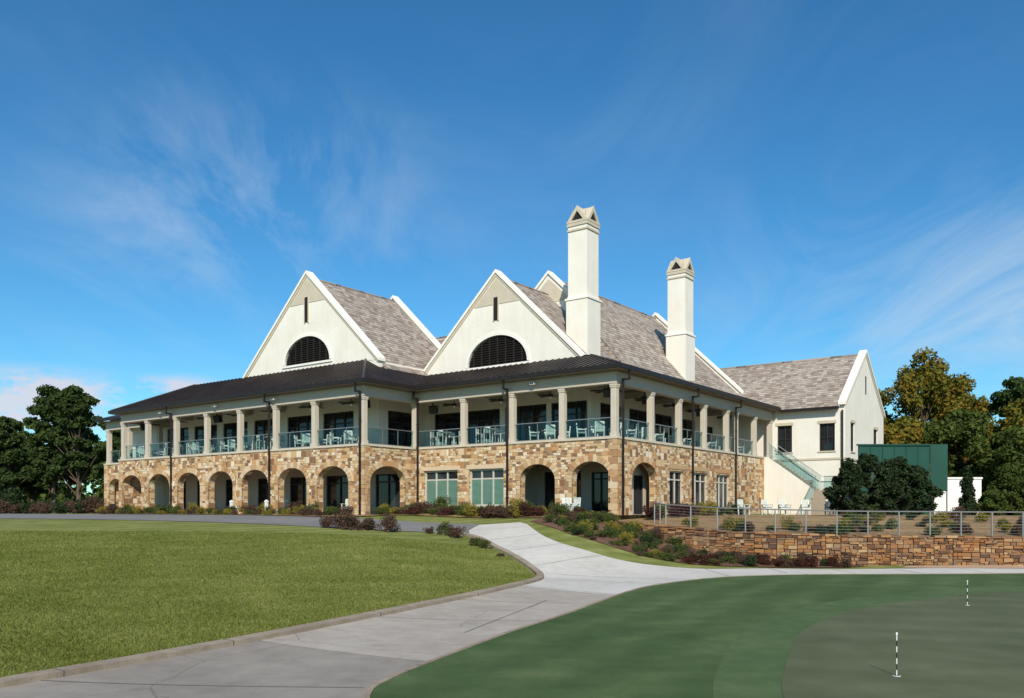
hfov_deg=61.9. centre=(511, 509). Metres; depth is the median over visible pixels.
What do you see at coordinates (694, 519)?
golden shrub
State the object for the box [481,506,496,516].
barberry shrub
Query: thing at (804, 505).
patio chair
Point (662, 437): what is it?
patio chair
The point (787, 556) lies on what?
boxwood shrub
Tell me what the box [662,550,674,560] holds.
boxwood shrub
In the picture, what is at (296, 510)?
golden shrub
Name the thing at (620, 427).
patio chair
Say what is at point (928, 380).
deciduous tree
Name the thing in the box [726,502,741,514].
holly shrub
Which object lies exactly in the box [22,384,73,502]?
deciduous tree
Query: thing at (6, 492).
holly shrub
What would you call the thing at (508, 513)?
barberry shrub
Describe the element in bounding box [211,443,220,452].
patio chair
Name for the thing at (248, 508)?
barberry shrub
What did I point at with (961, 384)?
deciduous tree
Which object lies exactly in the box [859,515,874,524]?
golden shrub
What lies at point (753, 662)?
green collar
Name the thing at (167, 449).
bar stool
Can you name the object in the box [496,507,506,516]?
barberry shrub
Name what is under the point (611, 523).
golden shrub
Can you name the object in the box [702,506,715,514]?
golden shrub
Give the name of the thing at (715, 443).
patio chair
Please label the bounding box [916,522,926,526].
holly shrub
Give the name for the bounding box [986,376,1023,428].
pine tree
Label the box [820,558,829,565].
holly shrub
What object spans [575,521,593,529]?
golden shrub
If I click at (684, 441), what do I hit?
patio chair
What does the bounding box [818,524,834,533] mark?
holly shrub
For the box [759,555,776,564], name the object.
rose shrub
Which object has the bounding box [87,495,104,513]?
barberry shrub
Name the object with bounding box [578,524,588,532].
boxwood shrub
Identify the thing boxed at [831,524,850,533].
boxwood shrub
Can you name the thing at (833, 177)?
sky
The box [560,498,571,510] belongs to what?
patio chair
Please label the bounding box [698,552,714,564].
rose shrub
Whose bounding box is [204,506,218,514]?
boxwood shrub
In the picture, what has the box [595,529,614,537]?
boxwood shrub
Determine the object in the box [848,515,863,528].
boxwood shrub
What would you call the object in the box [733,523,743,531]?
holly shrub
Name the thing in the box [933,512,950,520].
golden shrub
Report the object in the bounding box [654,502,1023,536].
metal railing
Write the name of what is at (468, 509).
golden shrub
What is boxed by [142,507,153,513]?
boxwood shrub
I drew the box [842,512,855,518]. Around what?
boxwood shrub
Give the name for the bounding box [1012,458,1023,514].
evergreen tree
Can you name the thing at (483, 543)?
boxwood shrub
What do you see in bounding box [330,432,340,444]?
patio chair
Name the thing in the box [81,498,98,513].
barberry shrub
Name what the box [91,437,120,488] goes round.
tree
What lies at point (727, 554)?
holly shrub
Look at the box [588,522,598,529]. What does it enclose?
holly shrub
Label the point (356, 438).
patio chair
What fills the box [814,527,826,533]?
holly shrub
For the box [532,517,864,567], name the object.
mulch bed
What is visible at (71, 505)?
barberry shrub
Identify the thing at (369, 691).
kerb
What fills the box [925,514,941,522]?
golden shrub
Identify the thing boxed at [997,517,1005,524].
golden shrub
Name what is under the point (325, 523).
barberry shrub
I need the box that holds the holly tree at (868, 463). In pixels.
[844,452,891,514]
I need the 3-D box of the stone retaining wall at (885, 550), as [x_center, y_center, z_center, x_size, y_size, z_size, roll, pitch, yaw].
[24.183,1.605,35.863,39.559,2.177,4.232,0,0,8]
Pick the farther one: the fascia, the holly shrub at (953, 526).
the fascia
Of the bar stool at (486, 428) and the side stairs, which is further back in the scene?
the side stairs
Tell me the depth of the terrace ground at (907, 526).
40.87 m
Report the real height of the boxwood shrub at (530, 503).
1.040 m
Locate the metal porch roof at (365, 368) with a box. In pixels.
[104,354,777,420]
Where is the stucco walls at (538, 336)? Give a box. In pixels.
[133,274,883,499]
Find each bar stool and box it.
[165,443,172,455]
[256,435,264,449]
[280,436,284,447]
[430,432,438,445]
[437,430,445,445]
[447,433,454,444]
[476,429,484,442]
[483,427,492,442]
[493,430,500,441]
[500,428,508,441]
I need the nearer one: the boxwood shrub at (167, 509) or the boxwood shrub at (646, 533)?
the boxwood shrub at (646, 533)
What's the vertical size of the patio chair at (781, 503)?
0.970 m
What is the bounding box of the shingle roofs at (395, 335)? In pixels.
[319,279,857,415]
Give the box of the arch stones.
[104,438,763,515]
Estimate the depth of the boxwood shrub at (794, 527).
37.74 m
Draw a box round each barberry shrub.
[0,499,9,513]
[0,505,21,513]
[7,502,24,513]
[21,503,45,513]
[31,505,52,513]
[37,501,52,513]
[63,500,82,513]
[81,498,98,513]
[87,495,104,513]
[108,503,118,513]
[186,509,193,514]
[236,504,255,513]
[244,505,255,511]
[251,507,264,513]
[265,506,276,513]
[285,500,301,510]
[300,506,309,514]
[309,508,318,514]
[313,509,322,515]
[319,515,333,527]
[329,512,356,528]
[338,505,353,514]
[341,512,362,530]
[352,517,376,529]
[374,514,401,531]
[394,508,405,513]
[422,526,433,533]
[423,501,434,513]
[447,524,465,537]
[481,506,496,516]
[490,508,506,516]
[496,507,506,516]
[504,505,520,516]
[568,512,578,519]
[650,527,664,538]
[662,546,677,559]
[667,502,681,512]
[682,548,695,554]
[686,504,700,515]
[714,550,726,559]
[733,554,750,563]
[744,521,755,531]
[780,559,793,567]
[798,552,811,564]
[801,524,823,532]
[838,558,852,567]
[842,522,859,531]
[864,515,876,524]
[922,517,933,522]
[948,506,967,517]
[952,523,974,534]
[1010,524,1021,535]
[1016,516,1021,523]
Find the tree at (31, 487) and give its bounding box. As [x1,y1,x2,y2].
[13,443,65,502]
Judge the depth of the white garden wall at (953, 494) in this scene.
57.80 m
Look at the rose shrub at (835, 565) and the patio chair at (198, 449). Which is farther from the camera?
the patio chair at (198, 449)
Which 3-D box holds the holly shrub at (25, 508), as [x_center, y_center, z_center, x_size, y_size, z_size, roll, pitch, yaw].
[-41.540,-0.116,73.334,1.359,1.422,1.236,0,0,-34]
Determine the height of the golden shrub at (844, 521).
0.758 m
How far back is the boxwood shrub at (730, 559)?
35.14 m
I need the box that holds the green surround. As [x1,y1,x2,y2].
[370,573,1023,697]
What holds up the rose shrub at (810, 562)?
on the mulch bed at (606, 540)
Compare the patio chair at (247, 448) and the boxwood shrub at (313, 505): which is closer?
the boxwood shrub at (313, 505)
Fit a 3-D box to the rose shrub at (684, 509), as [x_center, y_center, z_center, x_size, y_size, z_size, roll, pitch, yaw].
[9.166,0.003,45.613,1.386,0.862,0.845,0,0,28]
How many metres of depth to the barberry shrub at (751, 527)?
37.61 m
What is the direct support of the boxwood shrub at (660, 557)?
on the mulch bed at (606, 540)
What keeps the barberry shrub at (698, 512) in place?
on the terrace ground at (907, 526)
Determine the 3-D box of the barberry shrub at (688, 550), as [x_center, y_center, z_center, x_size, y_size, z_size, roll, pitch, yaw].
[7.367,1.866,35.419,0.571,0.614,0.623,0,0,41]
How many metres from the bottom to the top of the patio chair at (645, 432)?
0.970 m
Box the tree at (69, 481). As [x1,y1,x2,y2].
[34,426,100,499]
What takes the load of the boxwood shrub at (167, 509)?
on the straw bed at (453, 515)
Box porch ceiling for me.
[97,368,775,422]
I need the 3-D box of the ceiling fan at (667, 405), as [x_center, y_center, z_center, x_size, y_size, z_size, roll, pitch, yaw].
[10.266,-6.790,53.879,1.679,0.720,1.596,0,0,-4]
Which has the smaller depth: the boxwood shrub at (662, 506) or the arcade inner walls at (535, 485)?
the boxwood shrub at (662, 506)
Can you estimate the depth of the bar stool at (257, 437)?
56.63 m
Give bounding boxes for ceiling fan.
[298,403,321,409]
[338,398,357,405]
[442,401,459,407]
[489,398,508,402]
[537,391,558,398]
[662,402,674,407]
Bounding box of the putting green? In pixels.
[782,591,1023,697]
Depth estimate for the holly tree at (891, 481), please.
50.53 m
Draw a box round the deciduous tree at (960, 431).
[920,407,989,494]
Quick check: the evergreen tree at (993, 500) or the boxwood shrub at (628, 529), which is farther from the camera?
the evergreen tree at (993, 500)
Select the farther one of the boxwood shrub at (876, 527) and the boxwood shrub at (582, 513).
the boxwood shrub at (582, 513)
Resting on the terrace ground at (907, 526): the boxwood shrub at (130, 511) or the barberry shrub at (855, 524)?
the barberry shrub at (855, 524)
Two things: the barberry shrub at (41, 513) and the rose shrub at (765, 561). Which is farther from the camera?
the barberry shrub at (41, 513)
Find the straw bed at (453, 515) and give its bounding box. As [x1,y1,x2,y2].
[98,513,615,517]
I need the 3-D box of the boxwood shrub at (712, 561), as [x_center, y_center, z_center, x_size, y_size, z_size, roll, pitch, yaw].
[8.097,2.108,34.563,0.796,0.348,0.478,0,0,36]
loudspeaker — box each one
[139,422,144,430]
[213,414,222,422]
[429,403,437,413]
[603,385,610,397]
[640,392,646,404]
[696,408,699,416]
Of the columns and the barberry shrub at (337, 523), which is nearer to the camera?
the barberry shrub at (337, 523)
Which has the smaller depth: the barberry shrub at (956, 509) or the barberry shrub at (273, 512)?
the barberry shrub at (956, 509)
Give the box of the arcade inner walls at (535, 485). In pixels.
[155,462,648,514]
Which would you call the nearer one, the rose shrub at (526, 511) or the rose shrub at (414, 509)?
the rose shrub at (526, 511)
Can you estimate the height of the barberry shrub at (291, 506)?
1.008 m
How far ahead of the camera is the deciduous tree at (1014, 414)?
68.08 m
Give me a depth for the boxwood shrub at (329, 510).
49.36 m
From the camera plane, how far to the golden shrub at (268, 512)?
51.44 m
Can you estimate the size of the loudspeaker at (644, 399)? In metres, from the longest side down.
0.750 x 0.560 x 0.335 m
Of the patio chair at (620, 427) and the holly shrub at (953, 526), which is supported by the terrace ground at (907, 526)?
the holly shrub at (953, 526)
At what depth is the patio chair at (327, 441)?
54.37 m
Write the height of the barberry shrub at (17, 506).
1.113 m
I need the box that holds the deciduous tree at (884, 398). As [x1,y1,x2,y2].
[879,390,897,430]
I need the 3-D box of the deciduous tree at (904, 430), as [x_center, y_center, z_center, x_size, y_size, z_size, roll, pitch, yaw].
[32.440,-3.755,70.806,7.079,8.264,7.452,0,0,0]
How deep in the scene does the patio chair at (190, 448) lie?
61.90 m
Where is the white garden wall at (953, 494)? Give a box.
[946,477,982,512]
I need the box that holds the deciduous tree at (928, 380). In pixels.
[878,346,996,463]
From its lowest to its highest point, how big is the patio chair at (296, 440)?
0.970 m
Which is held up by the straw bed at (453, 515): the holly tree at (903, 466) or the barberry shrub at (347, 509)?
the barberry shrub at (347, 509)
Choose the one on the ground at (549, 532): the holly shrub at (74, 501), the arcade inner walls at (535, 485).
the holly shrub at (74, 501)
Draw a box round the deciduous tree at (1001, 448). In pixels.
[965,424,1023,490]
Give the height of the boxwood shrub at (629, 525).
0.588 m
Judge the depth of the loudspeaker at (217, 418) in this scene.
59.92 m
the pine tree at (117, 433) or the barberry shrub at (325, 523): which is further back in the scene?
the pine tree at (117, 433)
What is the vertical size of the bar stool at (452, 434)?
1.100 m
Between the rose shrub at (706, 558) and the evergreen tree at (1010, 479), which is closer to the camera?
the rose shrub at (706, 558)
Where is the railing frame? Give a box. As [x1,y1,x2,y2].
[110,417,752,462]
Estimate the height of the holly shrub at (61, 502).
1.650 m
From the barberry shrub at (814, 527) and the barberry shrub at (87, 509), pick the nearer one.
the barberry shrub at (814, 527)
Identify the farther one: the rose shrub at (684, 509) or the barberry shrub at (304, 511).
the barberry shrub at (304, 511)
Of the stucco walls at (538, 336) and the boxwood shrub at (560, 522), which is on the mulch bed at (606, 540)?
the boxwood shrub at (560, 522)
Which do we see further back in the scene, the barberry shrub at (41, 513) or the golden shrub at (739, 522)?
the barberry shrub at (41, 513)
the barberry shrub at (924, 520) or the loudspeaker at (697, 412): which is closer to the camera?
the barberry shrub at (924, 520)
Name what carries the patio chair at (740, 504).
on the terrace ground at (907, 526)
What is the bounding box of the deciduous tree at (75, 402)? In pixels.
[35,384,112,500]
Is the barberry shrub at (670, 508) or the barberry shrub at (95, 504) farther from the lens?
the barberry shrub at (95, 504)
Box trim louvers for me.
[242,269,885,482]
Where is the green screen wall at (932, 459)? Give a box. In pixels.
[856,444,947,514]
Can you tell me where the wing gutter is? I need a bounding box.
[780,406,842,497]
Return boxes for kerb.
[0,531,543,687]
[363,573,1009,697]
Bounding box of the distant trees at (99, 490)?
[3,419,103,502]
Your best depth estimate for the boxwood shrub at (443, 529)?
37.72 m
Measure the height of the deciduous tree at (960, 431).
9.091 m
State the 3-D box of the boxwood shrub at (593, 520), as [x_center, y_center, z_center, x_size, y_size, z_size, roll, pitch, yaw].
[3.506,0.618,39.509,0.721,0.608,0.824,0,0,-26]
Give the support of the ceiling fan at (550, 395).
hanging from the beams at (134, 420)
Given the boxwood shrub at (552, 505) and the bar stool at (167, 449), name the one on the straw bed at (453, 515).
the boxwood shrub at (552, 505)
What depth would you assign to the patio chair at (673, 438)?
52.80 m
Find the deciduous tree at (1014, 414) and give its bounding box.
[966,396,1023,465]
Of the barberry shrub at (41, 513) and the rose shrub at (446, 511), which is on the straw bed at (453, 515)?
the rose shrub at (446, 511)
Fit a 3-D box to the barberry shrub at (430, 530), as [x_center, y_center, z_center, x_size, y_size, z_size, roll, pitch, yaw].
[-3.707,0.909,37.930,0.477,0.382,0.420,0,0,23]
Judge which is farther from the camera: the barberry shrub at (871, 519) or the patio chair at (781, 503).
the patio chair at (781, 503)
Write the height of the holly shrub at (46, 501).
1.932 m
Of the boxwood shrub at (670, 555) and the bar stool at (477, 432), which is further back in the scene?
the bar stool at (477, 432)
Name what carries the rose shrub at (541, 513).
on the straw bed at (453, 515)
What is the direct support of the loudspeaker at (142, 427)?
hanging from the beams at (134, 420)
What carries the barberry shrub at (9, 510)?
on the ground at (549, 532)
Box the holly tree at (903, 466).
[876,456,923,514]
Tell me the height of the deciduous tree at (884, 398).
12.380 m
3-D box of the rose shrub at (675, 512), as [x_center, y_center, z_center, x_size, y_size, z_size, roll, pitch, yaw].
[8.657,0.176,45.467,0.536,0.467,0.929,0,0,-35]
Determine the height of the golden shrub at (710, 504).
1.010 m
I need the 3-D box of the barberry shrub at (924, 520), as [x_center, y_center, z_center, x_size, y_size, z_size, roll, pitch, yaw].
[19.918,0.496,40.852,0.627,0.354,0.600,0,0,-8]
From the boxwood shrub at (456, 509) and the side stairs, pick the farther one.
the side stairs
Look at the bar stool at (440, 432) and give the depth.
52.92 m
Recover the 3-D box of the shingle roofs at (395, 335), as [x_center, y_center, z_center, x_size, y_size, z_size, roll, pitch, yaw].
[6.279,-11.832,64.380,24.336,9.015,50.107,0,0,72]
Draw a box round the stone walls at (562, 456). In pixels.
[104,438,761,519]
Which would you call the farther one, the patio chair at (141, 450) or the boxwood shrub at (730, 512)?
the patio chair at (141, 450)
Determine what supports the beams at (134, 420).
on the columns
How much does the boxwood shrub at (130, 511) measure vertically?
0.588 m
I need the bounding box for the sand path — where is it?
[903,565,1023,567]
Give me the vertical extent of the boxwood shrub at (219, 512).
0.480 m
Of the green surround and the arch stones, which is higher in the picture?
the arch stones
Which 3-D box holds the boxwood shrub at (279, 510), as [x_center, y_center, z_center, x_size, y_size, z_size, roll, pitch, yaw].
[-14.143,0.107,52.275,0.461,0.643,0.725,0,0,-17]
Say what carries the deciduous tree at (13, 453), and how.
on the ground at (549, 532)
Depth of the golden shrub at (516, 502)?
47.92 m
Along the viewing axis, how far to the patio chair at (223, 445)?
59.48 m
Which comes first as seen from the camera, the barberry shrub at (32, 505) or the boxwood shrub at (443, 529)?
the boxwood shrub at (443, 529)
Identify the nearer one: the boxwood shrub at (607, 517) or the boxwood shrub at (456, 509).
the boxwood shrub at (607, 517)
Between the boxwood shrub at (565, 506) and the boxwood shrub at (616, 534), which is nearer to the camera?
the boxwood shrub at (616, 534)
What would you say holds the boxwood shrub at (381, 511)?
on the straw bed at (453, 515)
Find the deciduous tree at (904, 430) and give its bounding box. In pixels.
[884,415,951,476]
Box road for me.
[0,514,1023,697]
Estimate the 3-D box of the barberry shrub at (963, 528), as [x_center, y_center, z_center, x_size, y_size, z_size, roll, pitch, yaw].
[19.349,0.820,36.561,0.846,0.584,0.850,0,0,-11]
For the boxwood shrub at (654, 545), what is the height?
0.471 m
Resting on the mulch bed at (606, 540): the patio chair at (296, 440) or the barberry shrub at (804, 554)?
the barberry shrub at (804, 554)
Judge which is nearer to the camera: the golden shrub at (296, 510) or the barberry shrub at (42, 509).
the golden shrub at (296, 510)
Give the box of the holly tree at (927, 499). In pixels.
[898,465,944,514]
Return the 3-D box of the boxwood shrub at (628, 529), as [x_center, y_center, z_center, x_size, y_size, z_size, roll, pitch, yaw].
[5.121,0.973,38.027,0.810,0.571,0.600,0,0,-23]
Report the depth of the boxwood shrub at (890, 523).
38.32 m
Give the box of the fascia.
[114,367,777,413]
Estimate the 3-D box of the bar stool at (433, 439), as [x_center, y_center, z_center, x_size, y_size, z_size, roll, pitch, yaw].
[-4.903,-4.390,54.055,0.440,1.100,0.440,0,0,19]
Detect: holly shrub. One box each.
[0,487,25,504]
[0,493,16,504]
[2,499,19,512]
[20,501,35,513]
[33,499,49,511]
[49,499,71,504]
[49,504,71,513]
[61,497,102,503]
[74,500,90,513]
[572,527,581,534]
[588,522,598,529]
[639,534,657,542]
[696,548,708,555]
[712,506,724,515]
[722,551,734,556]
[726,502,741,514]
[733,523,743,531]
[744,555,757,565]
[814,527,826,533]
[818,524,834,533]
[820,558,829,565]
[858,525,869,532]
[905,512,918,519]
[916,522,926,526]
[948,522,963,529]
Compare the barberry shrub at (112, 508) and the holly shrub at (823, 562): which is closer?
the holly shrub at (823, 562)
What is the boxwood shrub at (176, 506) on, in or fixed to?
on the straw bed at (453, 515)
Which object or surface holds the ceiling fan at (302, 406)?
hanging from the beams at (134, 420)
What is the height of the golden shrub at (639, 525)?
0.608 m
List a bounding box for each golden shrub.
[177,509,184,514]
[188,502,196,510]
[196,506,206,514]
[222,508,231,514]
[257,503,273,513]
[261,509,272,515]
[281,508,290,515]
[292,505,304,514]
[378,503,390,513]
[389,506,400,513]
[461,502,478,516]
[506,498,523,509]
[508,507,523,516]
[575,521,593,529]
[604,521,615,527]
[612,523,625,529]
[618,531,633,539]
[619,532,633,543]
[624,520,643,529]
[651,548,663,556]
[683,515,698,526]
[692,502,707,513]
[702,500,719,515]
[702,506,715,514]
[722,516,735,530]
[735,517,746,523]
[779,516,793,529]
[838,517,853,527]
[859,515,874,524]
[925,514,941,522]
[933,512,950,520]
[939,520,953,527]
[974,513,993,521]
[996,522,1012,532]
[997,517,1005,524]
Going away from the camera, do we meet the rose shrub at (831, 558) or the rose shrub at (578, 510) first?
the rose shrub at (831, 558)
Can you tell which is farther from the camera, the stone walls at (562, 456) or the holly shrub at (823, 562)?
the stone walls at (562, 456)
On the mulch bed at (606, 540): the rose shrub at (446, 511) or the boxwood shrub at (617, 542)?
the boxwood shrub at (617, 542)
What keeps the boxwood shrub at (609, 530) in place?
on the mulch bed at (606, 540)
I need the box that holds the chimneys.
[565,202,695,380]
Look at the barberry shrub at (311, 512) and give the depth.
50.37 m
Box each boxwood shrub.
[120,503,131,513]
[125,508,134,513]
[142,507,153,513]
[154,502,172,513]
[170,504,179,512]
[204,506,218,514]
[214,509,224,514]
[226,506,237,514]
[277,507,283,513]
[305,500,318,514]
[322,506,339,514]
[373,507,390,515]
[428,507,440,514]
[432,495,451,507]
[435,521,450,535]
[450,502,465,514]
[468,537,487,546]
[477,539,492,548]
[522,499,534,514]
[542,514,556,521]
[547,502,561,510]
[550,503,570,516]
[558,517,569,525]
[563,522,574,531]
[576,510,590,519]
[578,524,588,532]
[579,517,596,525]
[583,530,592,536]
[592,511,602,518]
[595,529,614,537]
[600,512,618,521]
[600,526,616,536]
[603,514,615,522]
[608,539,621,545]
[614,529,620,537]
[618,526,635,533]
[623,523,636,531]
[631,542,644,551]
[639,530,653,537]
[642,551,654,556]
[650,540,658,548]
[652,504,666,517]
[656,551,666,559]
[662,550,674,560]
[663,536,681,543]
[672,543,689,552]
[675,548,688,559]
[702,559,721,564]
[717,556,738,563]
[723,509,732,514]
[766,525,776,530]
[779,552,792,560]
[790,521,801,530]
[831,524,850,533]
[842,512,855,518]
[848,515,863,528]
[869,508,886,517]
[871,523,885,530]
[885,517,897,528]
[923,524,942,534]
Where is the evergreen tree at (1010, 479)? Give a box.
[986,463,1023,515]
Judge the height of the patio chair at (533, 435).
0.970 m
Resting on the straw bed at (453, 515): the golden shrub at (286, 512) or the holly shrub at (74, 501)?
the golden shrub at (286, 512)
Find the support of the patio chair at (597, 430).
on the floors
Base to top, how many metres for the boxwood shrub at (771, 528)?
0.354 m
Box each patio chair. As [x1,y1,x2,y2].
[138,447,144,457]
[152,449,162,456]
[188,444,198,453]
[192,442,203,453]
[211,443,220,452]
[221,441,230,451]
[228,440,236,451]
[245,441,255,449]
[294,435,304,446]
[302,434,310,446]
[319,434,330,444]
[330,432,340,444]
[344,431,353,443]
[348,434,358,443]
[529,426,538,439]
[546,425,555,438]
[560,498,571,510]
[566,497,580,508]
[576,423,586,436]
[591,425,600,436]
[594,421,604,435]
[619,422,621,435]
[626,424,636,437]
[640,427,646,438]
[654,429,664,441]
[671,432,674,442]
[682,434,691,445]
[696,436,699,446]
[707,438,716,448]
[737,499,749,514]
[738,442,743,452]
[761,500,772,514]
[778,500,788,514]
[800,500,810,514]
[824,500,833,514]
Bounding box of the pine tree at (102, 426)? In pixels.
[97,421,117,437]
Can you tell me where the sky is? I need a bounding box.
[0,0,1023,494]
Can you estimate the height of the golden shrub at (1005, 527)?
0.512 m
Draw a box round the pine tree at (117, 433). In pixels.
[114,430,120,439]
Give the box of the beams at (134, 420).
[106,371,773,430]
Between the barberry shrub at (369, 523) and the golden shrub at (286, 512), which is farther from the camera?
the golden shrub at (286, 512)
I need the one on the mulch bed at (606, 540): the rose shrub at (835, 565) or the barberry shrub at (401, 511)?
the rose shrub at (835, 565)
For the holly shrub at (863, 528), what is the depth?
37.12 m
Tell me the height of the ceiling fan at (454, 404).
0.720 m
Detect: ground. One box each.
[0,512,930,676]
[619,515,1023,538]
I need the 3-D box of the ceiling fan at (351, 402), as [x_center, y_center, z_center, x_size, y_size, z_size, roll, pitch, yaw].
[-9.878,-6.790,52.700,1.596,0.720,1.679,0,0,0]
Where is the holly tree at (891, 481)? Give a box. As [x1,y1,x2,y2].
[867,468,912,515]
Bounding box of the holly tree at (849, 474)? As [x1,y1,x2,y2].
[822,458,872,515]
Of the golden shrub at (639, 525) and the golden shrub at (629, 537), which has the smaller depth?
the golden shrub at (629, 537)
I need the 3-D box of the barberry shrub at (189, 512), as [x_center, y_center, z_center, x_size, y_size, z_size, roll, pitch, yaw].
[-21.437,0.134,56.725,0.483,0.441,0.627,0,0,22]
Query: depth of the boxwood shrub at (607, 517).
40.78 m
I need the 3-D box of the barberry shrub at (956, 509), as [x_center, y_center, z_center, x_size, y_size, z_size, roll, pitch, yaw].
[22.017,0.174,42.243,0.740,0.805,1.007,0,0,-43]
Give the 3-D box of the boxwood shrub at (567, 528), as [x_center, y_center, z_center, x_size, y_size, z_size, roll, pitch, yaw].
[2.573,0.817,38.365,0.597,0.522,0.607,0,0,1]
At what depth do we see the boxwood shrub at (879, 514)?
41.87 m
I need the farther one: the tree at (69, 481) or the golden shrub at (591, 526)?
the tree at (69, 481)
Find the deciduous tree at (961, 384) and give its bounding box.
[917,372,993,421]
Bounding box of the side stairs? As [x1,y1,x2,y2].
[764,443,841,514]
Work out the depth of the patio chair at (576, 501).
45.13 m
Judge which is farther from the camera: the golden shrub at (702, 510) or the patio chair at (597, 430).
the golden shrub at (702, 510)
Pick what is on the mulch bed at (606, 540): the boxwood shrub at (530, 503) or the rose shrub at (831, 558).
the rose shrub at (831, 558)
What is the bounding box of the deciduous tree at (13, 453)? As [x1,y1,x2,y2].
[0,416,39,490]
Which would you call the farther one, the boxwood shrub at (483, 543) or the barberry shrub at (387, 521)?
the barberry shrub at (387, 521)
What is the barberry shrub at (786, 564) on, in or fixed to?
on the mulch bed at (606, 540)
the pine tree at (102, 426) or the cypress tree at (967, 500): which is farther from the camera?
the pine tree at (102, 426)
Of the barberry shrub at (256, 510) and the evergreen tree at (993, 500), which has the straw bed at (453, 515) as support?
the barberry shrub at (256, 510)
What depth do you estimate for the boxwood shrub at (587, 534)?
37.12 m
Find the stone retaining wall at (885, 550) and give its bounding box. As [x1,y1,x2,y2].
[615,521,1023,565]
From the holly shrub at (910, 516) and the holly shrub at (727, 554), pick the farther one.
the holly shrub at (910, 516)
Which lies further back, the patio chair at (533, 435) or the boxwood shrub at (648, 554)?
the patio chair at (533, 435)
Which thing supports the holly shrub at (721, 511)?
on the ground at (549, 532)
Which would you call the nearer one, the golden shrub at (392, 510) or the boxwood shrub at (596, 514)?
the boxwood shrub at (596, 514)
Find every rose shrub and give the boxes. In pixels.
[407,504,423,515]
[436,506,454,515]
[518,501,533,517]
[530,506,542,515]
[532,507,544,515]
[573,507,586,512]
[642,505,652,517]
[645,507,663,516]
[668,509,680,516]
[672,502,695,516]
[680,553,697,564]
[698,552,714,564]
[755,553,770,562]
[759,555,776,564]
[775,558,784,566]
[788,556,805,567]
[802,555,819,567]
[825,554,839,565]
[833,563,843,567]
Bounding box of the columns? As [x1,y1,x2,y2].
[106,383,772,463]
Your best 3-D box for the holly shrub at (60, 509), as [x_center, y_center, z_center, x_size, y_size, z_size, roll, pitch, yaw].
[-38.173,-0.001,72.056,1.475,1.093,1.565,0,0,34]
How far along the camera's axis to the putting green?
13.52 m
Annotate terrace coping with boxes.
[103,436,764,464]
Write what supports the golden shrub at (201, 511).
on the straw bed at (453, 515)
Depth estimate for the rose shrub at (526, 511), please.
45.37 m
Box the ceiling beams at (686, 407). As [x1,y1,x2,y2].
[181,385,730,420]
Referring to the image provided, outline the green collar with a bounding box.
[713,586,1023,697]
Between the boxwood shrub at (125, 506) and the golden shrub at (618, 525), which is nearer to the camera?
the golden shrub at (618, 525)
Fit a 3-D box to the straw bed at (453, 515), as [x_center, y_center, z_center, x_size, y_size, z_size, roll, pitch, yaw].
[-13.329,0.318,54.158,42.400,0.195,6.700,0,0,36]
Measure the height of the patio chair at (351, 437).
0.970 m
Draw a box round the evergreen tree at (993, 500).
[976,489,1014,515]
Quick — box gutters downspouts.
[94,362,781,515]
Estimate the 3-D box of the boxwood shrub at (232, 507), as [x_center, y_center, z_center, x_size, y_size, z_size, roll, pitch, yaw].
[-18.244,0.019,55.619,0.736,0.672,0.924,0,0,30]
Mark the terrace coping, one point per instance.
(525, 442)
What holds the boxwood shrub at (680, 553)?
on the mulch bed at (606, 540)
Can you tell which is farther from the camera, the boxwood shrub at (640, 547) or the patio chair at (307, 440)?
the patio chair at (307, 440)
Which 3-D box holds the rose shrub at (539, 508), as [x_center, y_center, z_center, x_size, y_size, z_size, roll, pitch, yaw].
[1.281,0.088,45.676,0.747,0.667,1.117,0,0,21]
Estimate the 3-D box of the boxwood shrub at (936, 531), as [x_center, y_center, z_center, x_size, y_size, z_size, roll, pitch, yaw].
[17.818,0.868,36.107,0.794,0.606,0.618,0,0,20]
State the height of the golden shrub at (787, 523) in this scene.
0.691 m
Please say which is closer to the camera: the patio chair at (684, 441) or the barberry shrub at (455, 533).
the barberry shrub at (455, 533)
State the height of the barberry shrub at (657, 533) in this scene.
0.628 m
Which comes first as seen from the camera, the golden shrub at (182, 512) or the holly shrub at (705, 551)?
the holly shrub at (705, 551)
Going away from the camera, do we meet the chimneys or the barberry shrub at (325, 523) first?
the barberry shrub at (325, 523)
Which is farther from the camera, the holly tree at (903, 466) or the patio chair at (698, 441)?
the patio chair at (698, 441)
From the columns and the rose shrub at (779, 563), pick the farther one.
the columns
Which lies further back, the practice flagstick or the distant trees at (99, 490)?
the distant trees at (99, 490)
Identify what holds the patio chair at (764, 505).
on the terrace ground at (907, 526)
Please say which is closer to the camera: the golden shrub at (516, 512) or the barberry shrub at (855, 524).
the barberry shrub at (855, 524)
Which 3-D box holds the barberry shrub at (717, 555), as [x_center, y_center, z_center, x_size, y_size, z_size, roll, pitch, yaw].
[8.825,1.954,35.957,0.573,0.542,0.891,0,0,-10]
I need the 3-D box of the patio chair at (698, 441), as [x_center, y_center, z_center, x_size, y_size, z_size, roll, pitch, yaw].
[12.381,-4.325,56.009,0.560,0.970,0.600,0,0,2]
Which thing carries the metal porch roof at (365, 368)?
attached to the stucco walls at (538, 336)
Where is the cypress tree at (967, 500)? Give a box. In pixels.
[958,465,978,514]

